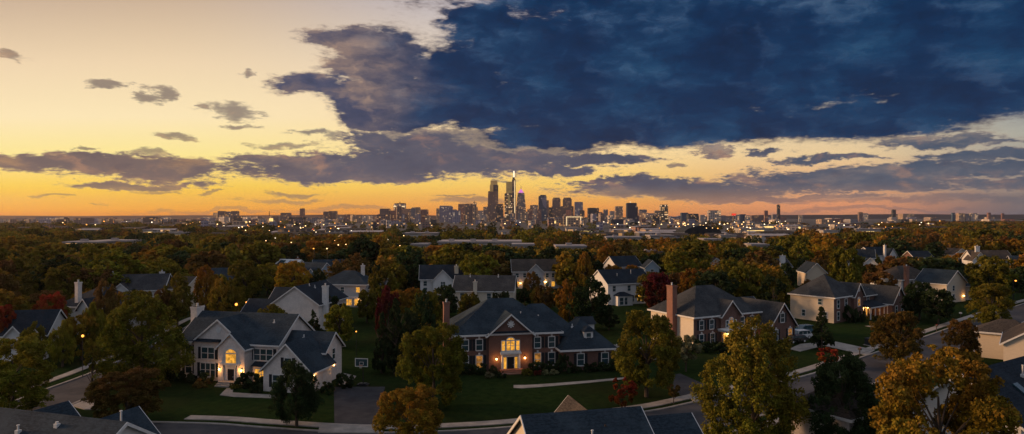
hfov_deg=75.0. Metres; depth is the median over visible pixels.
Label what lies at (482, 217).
city building
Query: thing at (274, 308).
autumn tree
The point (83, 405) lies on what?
sidewalk
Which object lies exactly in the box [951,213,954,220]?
tiny tower
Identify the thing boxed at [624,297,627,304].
window
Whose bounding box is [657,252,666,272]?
autumn tree
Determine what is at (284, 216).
city building
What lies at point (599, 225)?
city building
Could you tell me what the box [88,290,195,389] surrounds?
autumn tree
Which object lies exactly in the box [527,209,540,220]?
wide brown block
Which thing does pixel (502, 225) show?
city building
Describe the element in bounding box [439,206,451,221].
grey tower
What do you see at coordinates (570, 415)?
neighbour house
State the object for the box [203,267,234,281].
hidden house
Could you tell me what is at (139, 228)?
building
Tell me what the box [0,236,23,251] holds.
autumn tree
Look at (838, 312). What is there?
window
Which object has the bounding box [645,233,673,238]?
flat roofed building
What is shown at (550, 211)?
dark step block
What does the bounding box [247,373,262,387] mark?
shrub
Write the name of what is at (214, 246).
autumn tree
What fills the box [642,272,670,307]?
autumn tree
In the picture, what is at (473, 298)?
autumn tree
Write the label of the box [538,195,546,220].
blue glass tower
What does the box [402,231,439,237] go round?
flat roofed building
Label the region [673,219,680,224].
city building
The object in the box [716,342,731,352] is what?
shrub
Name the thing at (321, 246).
autumn tree
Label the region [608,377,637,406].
autumn tree
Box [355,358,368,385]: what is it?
basketball hoop
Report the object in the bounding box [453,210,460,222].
city building
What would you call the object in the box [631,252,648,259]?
autumn tree
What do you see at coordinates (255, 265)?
autumn tree
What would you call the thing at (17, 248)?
autumn tree
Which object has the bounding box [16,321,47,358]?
autumn tree
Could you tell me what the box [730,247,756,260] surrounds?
autumn tree
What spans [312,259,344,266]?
blue roofed house
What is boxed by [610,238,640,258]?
autumn tree
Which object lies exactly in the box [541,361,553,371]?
shrub
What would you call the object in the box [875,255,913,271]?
autumn tree
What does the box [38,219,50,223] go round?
city building
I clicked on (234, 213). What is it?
hospital block
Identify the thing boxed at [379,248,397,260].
autumn tree
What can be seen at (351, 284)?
lit house
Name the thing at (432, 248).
autumn tree
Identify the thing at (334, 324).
autumn tree
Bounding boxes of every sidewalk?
[15,317,190,391]
[73,400,93,409]
[184,299,1023,428]
[734,351,974,430]
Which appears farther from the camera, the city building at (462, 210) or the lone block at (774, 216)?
the lone block at (774, 216)
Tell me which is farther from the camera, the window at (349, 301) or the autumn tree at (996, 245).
the autumn tree at (996, 245)
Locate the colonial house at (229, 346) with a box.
[180,303,345,392]
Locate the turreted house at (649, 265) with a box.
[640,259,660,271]
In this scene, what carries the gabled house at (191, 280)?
on the ground at (480, 397)
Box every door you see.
[228,369,233,380]
[313,374,321,388]
[322,369,330,385]
[507,357,513,368]
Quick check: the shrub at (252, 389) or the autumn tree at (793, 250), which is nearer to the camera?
the shrub at (252, 389)
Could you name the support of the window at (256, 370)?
in the colonial house at (229, 346)
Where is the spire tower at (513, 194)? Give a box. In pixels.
[512,171,515,212]
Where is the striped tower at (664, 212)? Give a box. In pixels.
[659,205,667,221]
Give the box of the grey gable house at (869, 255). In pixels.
[844,249,876,265]
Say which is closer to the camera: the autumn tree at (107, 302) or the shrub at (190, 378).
the shrub at (190, 378)
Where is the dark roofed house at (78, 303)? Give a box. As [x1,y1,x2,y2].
[66,280,145,334]
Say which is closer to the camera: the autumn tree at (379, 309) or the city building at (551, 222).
the autumn tree at (379, 309)
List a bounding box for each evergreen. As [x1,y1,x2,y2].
[308,309,322,330]
[371,312,389,372]
[383,298,408,373]
[386,305,397,347]
[391,310,424,372]
[403,289,440,367]
[605,304,620,329]
[809,306,834,347]
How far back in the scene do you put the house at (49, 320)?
114.64 m
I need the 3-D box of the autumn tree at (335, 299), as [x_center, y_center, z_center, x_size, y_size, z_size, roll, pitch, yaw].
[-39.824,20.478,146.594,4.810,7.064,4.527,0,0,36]
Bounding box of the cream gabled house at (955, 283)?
[913,268,972,301]
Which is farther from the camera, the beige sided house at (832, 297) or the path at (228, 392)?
the beige sided house at (832, 297)
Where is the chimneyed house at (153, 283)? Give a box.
[109,271,171,296]
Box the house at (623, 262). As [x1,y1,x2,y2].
[603,256,641,269]
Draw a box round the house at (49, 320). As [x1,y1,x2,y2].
[0,309,66,360]
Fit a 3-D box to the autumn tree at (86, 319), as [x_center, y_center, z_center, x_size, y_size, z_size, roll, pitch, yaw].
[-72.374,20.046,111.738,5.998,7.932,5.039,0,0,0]
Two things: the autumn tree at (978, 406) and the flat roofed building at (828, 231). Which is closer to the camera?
the autumn tree at (978, 406)
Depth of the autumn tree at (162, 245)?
232.56 m
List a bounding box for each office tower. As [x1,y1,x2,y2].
[552,198,562,216]
[563,198,573,215]
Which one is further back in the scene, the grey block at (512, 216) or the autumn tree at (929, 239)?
the grey block at (512, 216)
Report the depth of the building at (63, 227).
1082.08 m
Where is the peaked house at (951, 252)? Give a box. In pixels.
[942,248,964,259]
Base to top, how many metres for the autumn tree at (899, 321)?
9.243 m
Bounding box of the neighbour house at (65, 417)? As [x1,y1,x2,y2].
[0,401,160,433]
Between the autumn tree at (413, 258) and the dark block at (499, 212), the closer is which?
the autumn tree at (413, 258)
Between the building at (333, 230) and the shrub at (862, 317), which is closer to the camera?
the shrub at (862, 317)
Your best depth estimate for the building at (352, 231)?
692.80 m
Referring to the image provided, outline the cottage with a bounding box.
[419,264,463,294]
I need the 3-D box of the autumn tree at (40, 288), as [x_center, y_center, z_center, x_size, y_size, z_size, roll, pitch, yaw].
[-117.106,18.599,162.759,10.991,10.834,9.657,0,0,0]
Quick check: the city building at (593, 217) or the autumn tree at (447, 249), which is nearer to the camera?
the autumn tree at (447, 249)
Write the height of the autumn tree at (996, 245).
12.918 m
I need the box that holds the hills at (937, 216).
[706,214,1023,218]
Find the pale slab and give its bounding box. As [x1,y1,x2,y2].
[699,215,705,222]
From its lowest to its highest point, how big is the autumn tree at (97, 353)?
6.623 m
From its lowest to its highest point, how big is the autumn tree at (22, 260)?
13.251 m
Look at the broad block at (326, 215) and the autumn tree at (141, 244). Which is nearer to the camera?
the autumn tree at (141, 244)
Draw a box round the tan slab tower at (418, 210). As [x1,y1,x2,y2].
[412,207,420,213]
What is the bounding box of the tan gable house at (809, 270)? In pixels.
[796,261,827,285]
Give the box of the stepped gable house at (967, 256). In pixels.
[961,245,1018,268]
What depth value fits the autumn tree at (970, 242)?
339.01 m
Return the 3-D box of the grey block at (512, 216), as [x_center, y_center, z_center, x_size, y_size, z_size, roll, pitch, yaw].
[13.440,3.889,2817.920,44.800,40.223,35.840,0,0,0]
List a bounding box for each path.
[220,388,270,397]
[514,377,623,387]
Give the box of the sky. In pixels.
[0,0,1023,216]
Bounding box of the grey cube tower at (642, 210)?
[638,209,646,212]
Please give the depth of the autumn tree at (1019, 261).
240.38 m
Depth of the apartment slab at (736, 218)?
2600.00 m
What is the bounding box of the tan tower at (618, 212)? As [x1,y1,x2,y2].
[615,206,622,218]
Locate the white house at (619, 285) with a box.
[591,268,646,305]
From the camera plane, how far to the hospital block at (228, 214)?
2830.00 m
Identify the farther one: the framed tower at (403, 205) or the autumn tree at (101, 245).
the framed tower at (403, 205)
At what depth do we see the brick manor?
105.01 m
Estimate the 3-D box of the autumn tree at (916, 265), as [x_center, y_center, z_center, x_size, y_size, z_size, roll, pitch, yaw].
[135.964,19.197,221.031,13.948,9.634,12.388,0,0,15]
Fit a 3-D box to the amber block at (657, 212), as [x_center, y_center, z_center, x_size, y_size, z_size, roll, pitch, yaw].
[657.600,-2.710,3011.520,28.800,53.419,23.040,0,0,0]
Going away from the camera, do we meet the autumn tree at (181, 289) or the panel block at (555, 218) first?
the autumn tree at (181, 289)
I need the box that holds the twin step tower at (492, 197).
[488,181,502,221]
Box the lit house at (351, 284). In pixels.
[326,263,388,306]
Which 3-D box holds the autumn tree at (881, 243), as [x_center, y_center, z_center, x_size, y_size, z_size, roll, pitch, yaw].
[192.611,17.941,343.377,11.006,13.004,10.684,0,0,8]
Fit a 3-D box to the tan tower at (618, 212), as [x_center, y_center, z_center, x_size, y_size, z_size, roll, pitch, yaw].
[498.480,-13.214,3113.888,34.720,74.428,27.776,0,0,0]
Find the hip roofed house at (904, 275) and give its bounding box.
[870,264,920,293]
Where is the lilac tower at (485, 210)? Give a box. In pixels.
[483,207,487,215]
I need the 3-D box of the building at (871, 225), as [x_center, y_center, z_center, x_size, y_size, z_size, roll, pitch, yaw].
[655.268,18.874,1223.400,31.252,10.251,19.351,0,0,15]
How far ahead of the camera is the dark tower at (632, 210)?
2300.00 m
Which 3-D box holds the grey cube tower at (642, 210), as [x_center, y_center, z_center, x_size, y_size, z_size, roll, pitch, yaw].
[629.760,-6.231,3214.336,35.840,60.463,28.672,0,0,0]
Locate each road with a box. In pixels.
[14,307,242,409]
[153,304,1023,433]
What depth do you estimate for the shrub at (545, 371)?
101.19 m
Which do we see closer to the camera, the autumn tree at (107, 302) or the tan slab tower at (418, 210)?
the autumn tree at (107, 302)
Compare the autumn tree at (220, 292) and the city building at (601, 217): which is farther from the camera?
the city building at (601, 217)
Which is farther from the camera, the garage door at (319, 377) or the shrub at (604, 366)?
the shrub at (604, 366)
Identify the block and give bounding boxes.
[143,217,160,222]
[218,211,225,220]
[226,212,230,222]
[231,211,238,222]
[289,217,307,223]
[306,218,324,223]
[323,212,329,218]
[329,211,337,218]
[345,214,353,221]
[421,209,428,221]
[436,208,438,221]
[496,205,503,221]
[510,213,520,221]
[518,212,527,221]
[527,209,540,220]
[547,217,562,225]
[549,207,552,216]
[603,209,607,221]
[609,211,614,218]
[654,210,660,221]
[680,213,688,221]
[686,214,698,221]
[750,215,762,222]
[771,214,777,219]
[858,212,862,220]
[863,213,867,220]
[898,214,913,218]
[956,213,964,221]
[965,214,969,220]
[968,213,977,220]
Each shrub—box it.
[157,366,174,379]
[171,369,185,380]
[179,371,193,381]
[186,370,204,382]
[192,377,211,388]
[200,372,214,382]
[229,383,238,389]
[233,371,257,388]
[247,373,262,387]
[249,384,262,392]
[320,381,334,394]
[335,372,353,388]
[459,363,473,374]
[472,363,486,374]
[485,372,493,377]
[488,365,498,375]
[497,371,506,377]
[521,368,532,375]
[527,361,544,371]
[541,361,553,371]
[541,369,550,374]
[550,369,558,374]
[554,354,571,373]
[583,362,596,372]
[596,362,608,369]
[607,359,615,370]
[690,339,702,351]
[703,341,716,352]
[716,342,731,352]
[842,305,857,322]
[856,311,865,321]
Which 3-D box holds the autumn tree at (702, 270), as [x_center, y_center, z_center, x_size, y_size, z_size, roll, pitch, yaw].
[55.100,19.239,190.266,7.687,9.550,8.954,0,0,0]
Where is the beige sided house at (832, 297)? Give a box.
[787,274,905,322]
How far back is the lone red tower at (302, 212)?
3200.00 m
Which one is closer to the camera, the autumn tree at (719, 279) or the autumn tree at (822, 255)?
the autumn tree at (719, 279)
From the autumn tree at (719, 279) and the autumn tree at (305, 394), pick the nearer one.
the autumn tree at (305, 394)
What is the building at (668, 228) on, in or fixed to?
on the city ground at (810, 222)
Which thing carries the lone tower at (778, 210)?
on the city ground at (810, 222)
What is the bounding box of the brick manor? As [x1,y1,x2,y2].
[442,298,616,374]
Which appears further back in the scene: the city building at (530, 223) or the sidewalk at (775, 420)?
the city building at (530, 223)
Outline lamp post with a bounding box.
[81,335,83,376]
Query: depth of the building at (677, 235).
596.39 m
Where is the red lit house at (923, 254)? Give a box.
[903,251,933,259]
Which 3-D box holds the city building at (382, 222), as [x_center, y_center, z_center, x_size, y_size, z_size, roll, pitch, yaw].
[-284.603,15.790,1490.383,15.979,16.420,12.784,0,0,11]
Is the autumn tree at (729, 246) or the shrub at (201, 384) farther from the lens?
the autumn tree at (729, 246)
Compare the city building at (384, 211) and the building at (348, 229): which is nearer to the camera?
the building at (348, 229)
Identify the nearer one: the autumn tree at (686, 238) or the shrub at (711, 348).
the shrub at (711, 348)
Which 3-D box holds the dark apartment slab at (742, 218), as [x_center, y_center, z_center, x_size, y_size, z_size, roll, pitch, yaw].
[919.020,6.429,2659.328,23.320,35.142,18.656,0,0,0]
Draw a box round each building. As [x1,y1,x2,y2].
[0,219,9,222]
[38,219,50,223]
[43,224,55,227]
[53,226,73,227]
[57,219,67,222]
[62,239,116,243]
[75,227,111,230]
[107,238,141,243]
[121,227,149,232]
[131,219,142,222]
[143,228,153,232]
[153,228,178,233]
[168,231,189,234]
[197,224,222,226]
[201,220,208,226]
[219,217,229,223]
[229,225,248,227]
[232,221,244,224]
[233,216,244,220]
[247,219,257,224]
[265,216,278,220]
[272,232,309,237]
[275,227,301,230]
[278,228,312,231]
[280,213,290,220]
[294,219,303,225]
[310,230,345,232]
[314,221,327,228]
[315,233,349,236]
[317,219,329,223]
[325,229,343,232]
[329,225,346,228]
[332,219,342,222]
[336,228,366,230]
[350,215,361,222]
[350,230,383,233]
[362,216,368,221]
[370,221,375,229]
[377,214,390,219]
[380,209,390,213]
[380,220,385,226]
[386,220,390,227]
[390,211,395,218]
[391,221,398,226]
[396,206,401,220]
[402,209,410,222]
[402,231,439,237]
[410,243,430,249]
[411,208,415,223]
[416,214,420,223]
[422,222,429,227]
[430,219,435,224]
[437,239,521,246]
[449,207,452,222]
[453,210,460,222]
[459,208,464,221]
[465,204,472,222]
[473,202,476,223]
[479,215,485,221]
[500,222,505,228]
[512,243,534,248]
[515,207,517,219]
[528,220,533,227]
[533,205,536,223]
[548,219,553,226]
[553,243,586,248]
[556,219,560,225]
[565,227,582,230]
[566,210,572,215]
[579,232,617,238]
[580,210,584,222]
[581,229,598,231]
[590,214,596,222]
[596,222,602,229]
[598,213,604,221]
[603,235,641,240]
[609,219,615,224]
[609,227,621,231]
[613,229,631,235]
[624,220,633,224]
[629,226,636,231]
[634,231,674,239]
[637,226,656,230]
[638,213,645,222]
[640,228,659,230]
[644,249,662,253]
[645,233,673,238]
[651,215,658,223]
[659,228,677,229]
[661,233,687,237]
[669,216,678,223]
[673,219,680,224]
[688,219,694,224]
[698,238,721,240]
[704,233,747,237]
[707,210,720,223]
[714,233,736,237]
[730,222,741,227]
[734,227,773,232]
[743,243,769,246]
[744,234,788,242]
[755,224,778,228]
[755,231,793,234]
[775,225,798,229]
[787,222,800,224]
[802,227,828,232]
[816,219,832,223]
[816,229,838,235]
[828,224,843,231]
[832,219,843,222]
[843,219,857,222]
[854,228,881,231]
[859,224,879,226]
[874,227,905,229]
[889,217,896,221]
[898,219,908,222]
[921,226,946,227]
[924,217,935,221]
[981,219,998,221]
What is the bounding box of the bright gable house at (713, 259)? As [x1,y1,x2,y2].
[710,257,719,264]
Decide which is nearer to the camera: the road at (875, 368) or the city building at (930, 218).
the road at (875, 368)
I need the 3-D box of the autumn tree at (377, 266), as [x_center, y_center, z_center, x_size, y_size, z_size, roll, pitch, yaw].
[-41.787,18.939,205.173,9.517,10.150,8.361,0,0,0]
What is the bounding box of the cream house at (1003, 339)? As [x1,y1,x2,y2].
[974,319,1023,360]
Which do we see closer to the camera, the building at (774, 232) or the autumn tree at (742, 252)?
the autumn tree at (742, 252)
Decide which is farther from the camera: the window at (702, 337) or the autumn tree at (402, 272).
the autumn tree at (402, 272)
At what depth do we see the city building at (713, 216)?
2317.11 m
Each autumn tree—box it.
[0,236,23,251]
[0,248,23,274]
[0,259,17,275]
[0,268,21,284]
[0,273,25,302]
[0,289,24,309]
[0,304,16,332]
[0,333,57,410]
[1,301,28,309]
[8,244,29,254]
[13,255,43,273]
[15,254,81,287]
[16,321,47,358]
[17,238,47,247]
[19,271,44,303]
[20,245,55,256]
[20,261,47,284]
[24,228,43,237]
[27,290,67,304]
[30,291,67,315]
[34,236,47,240]
[39,242,64,255]
[40,263,95,299]
[41,302,72,317]
[44,237,58,243]
[46,244,78,258]
[46,320,76,366]
[47,256,79,283]
[59,242,82,254]
[64,312,99,359]
[68,266,118,292]
[74,243,82,251]
[78,302,107,350]
[79,243,109,254]
[79,244,110,267]
[80,365,171,417]
[82,344,101,381]
[83,247,145,289]
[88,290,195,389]
[93,278,119,317]
[106,291,127,335]
[109,241,124,248]
[122,246,140,256]
[123,243,143,251]
[124,233,145,238]
[127,291,152,299]
[130,249,162,266]
[136,241,151,246]
[140,246,179,262]
[141,256,180,272]
[141,261,188,275]
[148,233,175,244]
[148,288,173,324]
[158,243,181,258]
[163,271,196,325]
[164,239,187,248]
[167,250,191,268]
[176,234,190,241]
[178,245,198,254]
[184,250,232,275]
[193,264,218,310]
[197,236,226,247]
[198,242,221,261]
[199,241,237,249]
[207,277,231,310]
[220,243,245,262]
[223,286,246,311]
[226,259,262,300]
[227,234,239,243]
[236,235,253,247]
[242,240,285,270]
[243,263,264,288]
[253,233,272,242]
[257,262,279,294]
[257,304,287,313]
[267,359,324,426]
[274,260,312,286]
[278,242,307,250]
[280,244,307,261]
[300,240,340,259]
[306,236,322,241]
[306,268,327,282]
[310,254,342,261]
[323,302,354,340]
[327,253,370,277]
[329,295,341,318]
[333,236,357,247]
[335,248,349,260]
[345,239,379,263]
[354,234,368,249]
[355,288,377,322]
[368,266,395,306]
[369,262,381,275]
[371,235,389,248]
[371,382,443,433]
[374,255,396,268]
[375,305,386,336]
[377,285,400,325]
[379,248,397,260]
[387,263,407,288]
[389,289,409,313]
[391,245,423,253]
[394,245,425,287]
[395,321,468,409]
[400,264,422,287]
[402,287,423,307]
[409,289,442,327]
[425,244,443,261]
[427,244,464,264]
[428,235,442,243]
[433,252,450,264]
[436,284,458,313]
[447,250,469,272]
[457,292,479,313]
[458,253,500,274]
[459,242,475,251]
[464,249,480,263]
[476,250,510,274]
[482,243,492,249]
[483,245,524,273]
[491,290,509,297]
[516,287,531,304]
[520,248,536,257]
[523,271,540,290]
[529,286,543,303]
[533,285,555,307]
[535,246,576,262]
[535,247,545,255]
[551,250,583,285]
[553,279,581,321]
[565,275,610,326]
[575,251,594,286]
[576,248,595,262]
[585,260,603,275]
[596,242,616,263]
[605,264,621,269]
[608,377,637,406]
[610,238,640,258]
[611,309,682,396]
[625,264,638,268]
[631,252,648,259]
[634,271,661,301]
[639,255,662,271]
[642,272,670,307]
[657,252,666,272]
[662,249,697,279]
[667,384,680,403]
[668,271,687,293]
[673,335,702,371]
[676,236,692,242]
[677,268,699,292]
[679,239,712,267]
[689,258,710,269]
[689,314,810,433]
[693,270,738,295]
[695,268,711,272]
[707,240,723,253]
[714,257,739,279]
[719,249,736,259]
[722,242,740,256]
[728,264,772,299]
[729,265,760,296]
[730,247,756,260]
[738,250,779,265]
[748,245,766,255]
[753,261,779,279]
[755,265,787,301]
[759,248,790,262]
[759,273,786,302]
[763,245,789,258]
[774,240,806,260]
[777,235,794,244]
[780,263,796,285]
[788,241,814,269]
[792,236,812,245]
[795,257,811,272]
[806,237,833,258]
[807,257,826,268]
[808,351,880,433]
[812,250,828,259]
[816,347,838,362]
[822,238,844,250]
[826,262,844,278]
[827,244,866,282]
[846,232,872,248]
[855,241,877,248]
[857,263,877,282]
[862,270,897,285]
[868,311,924,367]
[868,344,1022,433]
[875,254,881,263]
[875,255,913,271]
[878,239,893,247]
[886,229,903,236]
[888,240,917,256]
[899,281,936,319]
[909,260,930,268]
[918,257,965,272]
[920,288,956,323]
[921,233,941,249]
[923,242,944,257]
[940,318,982,355]
[941,232,956,248]
[944,267,970,279]
[952,253,963,262]
[955,267,965,274]
[960,239,983,250]
[964,255,1019,301]
[964,283,1016,323]
[969,229,1002,238]
[979,234,1000,249]
[984,240,1010,253]
[996,236,1019,248]
[1004,238,1023,252]
[1008,266,1023,291]
[1010,254,1023,268]
[1011,250,1023,255]
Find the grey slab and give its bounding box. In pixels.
[721,215,725,221]
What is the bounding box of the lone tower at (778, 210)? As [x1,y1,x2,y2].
[777,205,779,219]
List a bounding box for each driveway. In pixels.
[334,387,384,423]
[673,374,702,395]
[791,341,873,354]
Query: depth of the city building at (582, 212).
2583.88 m
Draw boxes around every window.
[182,344,193,355]
[182,361,193,373]
[197,362,217,377]
[198,346,217,359]
[225,348,236,362]
[252,348,275,361]
[254,368,262,376]
[269,374,282,386]
[281,355,294,368]
[332,347,335,359]
[347,299,351,305]
[460,337,471,351]
[463,356,471,367]
[472,337,485,350]
[472,353,485,367]
[501,340,505,351]
[506,337,514,350]
[515,340,519,350]
[532,334,543,348]
[532,350,543,365]
[545,334,557,347]
[545,350,557,365]
[574,351,587,365]
[586,332,591,337]
[598,350,611,363]
[619,297,623,304]
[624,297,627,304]
[697,319,705,330]
[697,332,705,341]
[707,317,715,329]
[708,331,716,342]
[741,316,745,325]
[772,327,779,340]
[778,311,786,322]
[786,326,793,336]
[801,309,805,315]
[837,311,839,320]
[857,297,860,306]
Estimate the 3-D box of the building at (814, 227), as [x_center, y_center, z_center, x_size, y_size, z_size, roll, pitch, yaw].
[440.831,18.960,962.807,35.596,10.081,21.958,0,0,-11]
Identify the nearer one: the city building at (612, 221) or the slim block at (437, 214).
the city building at (612, 221)
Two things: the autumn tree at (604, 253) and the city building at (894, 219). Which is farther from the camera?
the city building at (894, 219)
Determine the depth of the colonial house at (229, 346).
97.46 m
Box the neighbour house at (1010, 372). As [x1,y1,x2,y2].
[791,356,1023,433]
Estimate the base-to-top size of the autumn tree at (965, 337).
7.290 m
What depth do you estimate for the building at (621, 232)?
819.81 m
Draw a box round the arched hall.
[675,225,720,236]
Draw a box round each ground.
[0,217,1023,433]
[73,219,1022,236]
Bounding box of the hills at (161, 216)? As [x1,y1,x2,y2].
[0,215,504,218]
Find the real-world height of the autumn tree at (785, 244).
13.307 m
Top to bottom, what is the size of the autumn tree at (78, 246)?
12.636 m
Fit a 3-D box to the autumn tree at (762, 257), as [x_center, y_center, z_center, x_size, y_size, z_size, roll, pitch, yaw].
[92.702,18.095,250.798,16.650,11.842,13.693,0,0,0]
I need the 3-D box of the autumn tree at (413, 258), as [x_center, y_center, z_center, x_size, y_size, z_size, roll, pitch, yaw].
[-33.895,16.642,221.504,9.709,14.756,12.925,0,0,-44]
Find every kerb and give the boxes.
[16,325,187,400]
[151,303,1023,433]
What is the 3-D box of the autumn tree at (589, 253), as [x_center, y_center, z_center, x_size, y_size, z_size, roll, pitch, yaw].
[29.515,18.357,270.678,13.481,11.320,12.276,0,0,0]
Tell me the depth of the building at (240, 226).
1185.16 m
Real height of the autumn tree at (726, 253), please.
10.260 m
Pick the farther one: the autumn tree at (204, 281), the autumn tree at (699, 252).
the autumn tree at (699, 252)
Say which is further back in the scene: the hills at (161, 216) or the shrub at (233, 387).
the hills at (161, 216)
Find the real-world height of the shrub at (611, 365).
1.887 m
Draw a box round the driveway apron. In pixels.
[318,425,384,433]
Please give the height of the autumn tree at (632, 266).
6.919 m
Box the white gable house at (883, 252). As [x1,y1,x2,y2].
[862,244,897,262]
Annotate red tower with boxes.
[300,208,304,216]
[458,204,464,209]
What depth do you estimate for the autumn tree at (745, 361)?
67.09 m
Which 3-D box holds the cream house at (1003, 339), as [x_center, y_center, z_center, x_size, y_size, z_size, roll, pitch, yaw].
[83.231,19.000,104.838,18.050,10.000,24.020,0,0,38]
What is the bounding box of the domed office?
[587,208,598,221]
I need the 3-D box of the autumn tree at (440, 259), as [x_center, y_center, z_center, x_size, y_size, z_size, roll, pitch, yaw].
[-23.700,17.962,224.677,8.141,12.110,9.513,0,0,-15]
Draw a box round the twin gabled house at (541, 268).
[510,259,570,288]
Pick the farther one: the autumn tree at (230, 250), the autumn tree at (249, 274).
the autumn tree at (230, 250)
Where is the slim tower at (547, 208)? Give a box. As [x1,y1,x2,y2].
[547,200,548,217]
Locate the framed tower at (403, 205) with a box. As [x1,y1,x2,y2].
[394,202,405,210]
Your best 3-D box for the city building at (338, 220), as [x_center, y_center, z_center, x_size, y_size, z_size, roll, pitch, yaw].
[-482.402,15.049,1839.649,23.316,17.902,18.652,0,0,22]
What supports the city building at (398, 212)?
on the city ground at (810, 222)
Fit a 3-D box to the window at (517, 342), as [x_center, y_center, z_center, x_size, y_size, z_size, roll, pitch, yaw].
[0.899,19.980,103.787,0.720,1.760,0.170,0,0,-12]
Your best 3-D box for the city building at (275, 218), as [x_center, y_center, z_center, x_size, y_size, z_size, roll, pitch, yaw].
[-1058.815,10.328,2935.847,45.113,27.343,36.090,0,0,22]
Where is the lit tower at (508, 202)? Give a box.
[505,182,511,221]
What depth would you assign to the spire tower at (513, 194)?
3440.00 m
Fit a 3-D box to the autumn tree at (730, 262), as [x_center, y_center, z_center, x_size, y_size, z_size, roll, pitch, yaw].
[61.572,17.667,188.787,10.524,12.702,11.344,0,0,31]
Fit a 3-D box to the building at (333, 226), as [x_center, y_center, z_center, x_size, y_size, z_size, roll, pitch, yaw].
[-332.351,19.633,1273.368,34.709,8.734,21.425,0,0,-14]
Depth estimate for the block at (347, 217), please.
3100.00 m
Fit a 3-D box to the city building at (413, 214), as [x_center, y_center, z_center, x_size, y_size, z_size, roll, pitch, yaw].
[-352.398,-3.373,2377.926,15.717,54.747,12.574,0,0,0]
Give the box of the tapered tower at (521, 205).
[516,189,525,211]
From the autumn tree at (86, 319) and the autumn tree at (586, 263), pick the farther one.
the autumn tree at (586, 263)
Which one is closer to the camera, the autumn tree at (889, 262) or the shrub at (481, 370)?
the shrub at (481, 370)
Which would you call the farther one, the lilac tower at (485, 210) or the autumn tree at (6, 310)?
the lilac tower at (485, 210)
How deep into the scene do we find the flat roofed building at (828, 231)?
816.33 m
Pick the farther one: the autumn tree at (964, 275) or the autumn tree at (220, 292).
the autumn tree at (964, 275)
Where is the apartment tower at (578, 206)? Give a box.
[574,202,582,215]
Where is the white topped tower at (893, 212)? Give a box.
[891,209,895,216]
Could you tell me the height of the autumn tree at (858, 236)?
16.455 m
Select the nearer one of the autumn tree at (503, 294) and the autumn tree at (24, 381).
the autumn tree at (24, 381)
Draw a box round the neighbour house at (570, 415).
[507,395,702,433]
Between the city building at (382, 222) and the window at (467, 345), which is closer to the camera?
the window at (467, 345)
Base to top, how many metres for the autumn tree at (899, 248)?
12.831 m
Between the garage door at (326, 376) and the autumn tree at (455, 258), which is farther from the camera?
the autumn tree at (455, 258)
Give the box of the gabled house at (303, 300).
[240,280,348,329]
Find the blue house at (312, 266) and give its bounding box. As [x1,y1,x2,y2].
[303,262,329,280]
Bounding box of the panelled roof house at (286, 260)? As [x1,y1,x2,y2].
[271,257,303,275]
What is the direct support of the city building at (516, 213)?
on the city ground at (810, 222)
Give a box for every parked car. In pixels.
[783,334,807,343]
[795,324,812,332]
[795,329,812,338]
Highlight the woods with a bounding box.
[0,220,1023,320]
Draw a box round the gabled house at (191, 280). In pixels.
[159,270,204,305]
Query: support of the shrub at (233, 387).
on the ground at (480, 397)
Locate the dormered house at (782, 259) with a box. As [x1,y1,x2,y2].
[769,254,792,271]
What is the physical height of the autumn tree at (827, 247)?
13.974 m
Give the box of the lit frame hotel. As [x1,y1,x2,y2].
[563,216,582,225]
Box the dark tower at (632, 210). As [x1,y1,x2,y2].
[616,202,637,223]
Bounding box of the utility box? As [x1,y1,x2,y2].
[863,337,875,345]
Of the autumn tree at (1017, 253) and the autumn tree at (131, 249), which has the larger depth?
the autumn tree at (1017, 253)
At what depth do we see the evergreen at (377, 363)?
101.94 m
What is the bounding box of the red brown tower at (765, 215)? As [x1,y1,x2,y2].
[764,210,767,221]
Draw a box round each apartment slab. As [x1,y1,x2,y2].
[734,215,739,221]
[739,214,745,222]
[745,215,749,222]
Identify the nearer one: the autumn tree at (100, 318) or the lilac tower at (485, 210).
the autumn tree at (100, 318)
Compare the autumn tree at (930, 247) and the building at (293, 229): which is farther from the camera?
the building at (293, 229)
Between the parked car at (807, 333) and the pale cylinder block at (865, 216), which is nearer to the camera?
the parked car at (807, 333)
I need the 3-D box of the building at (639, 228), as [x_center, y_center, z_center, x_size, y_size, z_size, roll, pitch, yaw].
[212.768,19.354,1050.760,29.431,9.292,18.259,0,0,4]
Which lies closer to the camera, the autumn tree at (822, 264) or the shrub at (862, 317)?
the shrub at (862, 317)
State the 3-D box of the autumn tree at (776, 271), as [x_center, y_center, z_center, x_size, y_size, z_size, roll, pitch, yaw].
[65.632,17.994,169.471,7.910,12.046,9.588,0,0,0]
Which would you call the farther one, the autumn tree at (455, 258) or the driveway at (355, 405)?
the autumn tree at (455, 258)
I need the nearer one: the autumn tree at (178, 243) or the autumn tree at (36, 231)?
the autumn tree at (178, 243)
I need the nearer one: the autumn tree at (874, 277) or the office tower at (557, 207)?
the autumn tree at (874, 277)
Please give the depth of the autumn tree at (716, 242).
356.54 m
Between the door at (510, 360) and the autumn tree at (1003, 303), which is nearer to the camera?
the door at (510, 360)
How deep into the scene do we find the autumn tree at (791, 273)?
222.64 m
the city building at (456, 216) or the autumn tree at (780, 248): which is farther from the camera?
the city building at (456, 216)
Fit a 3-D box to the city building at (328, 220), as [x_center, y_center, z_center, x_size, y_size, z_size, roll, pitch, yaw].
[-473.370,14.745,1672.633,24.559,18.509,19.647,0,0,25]
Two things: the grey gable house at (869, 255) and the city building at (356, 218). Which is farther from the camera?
the city building at (356, 218)
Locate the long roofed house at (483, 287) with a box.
[452,274,517,309]
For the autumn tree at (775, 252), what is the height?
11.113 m
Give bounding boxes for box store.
[74,218,93,224]
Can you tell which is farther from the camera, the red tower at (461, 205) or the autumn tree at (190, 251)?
the red tower at (461, 205)
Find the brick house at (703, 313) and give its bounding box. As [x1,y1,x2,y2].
[647,282,798,346]

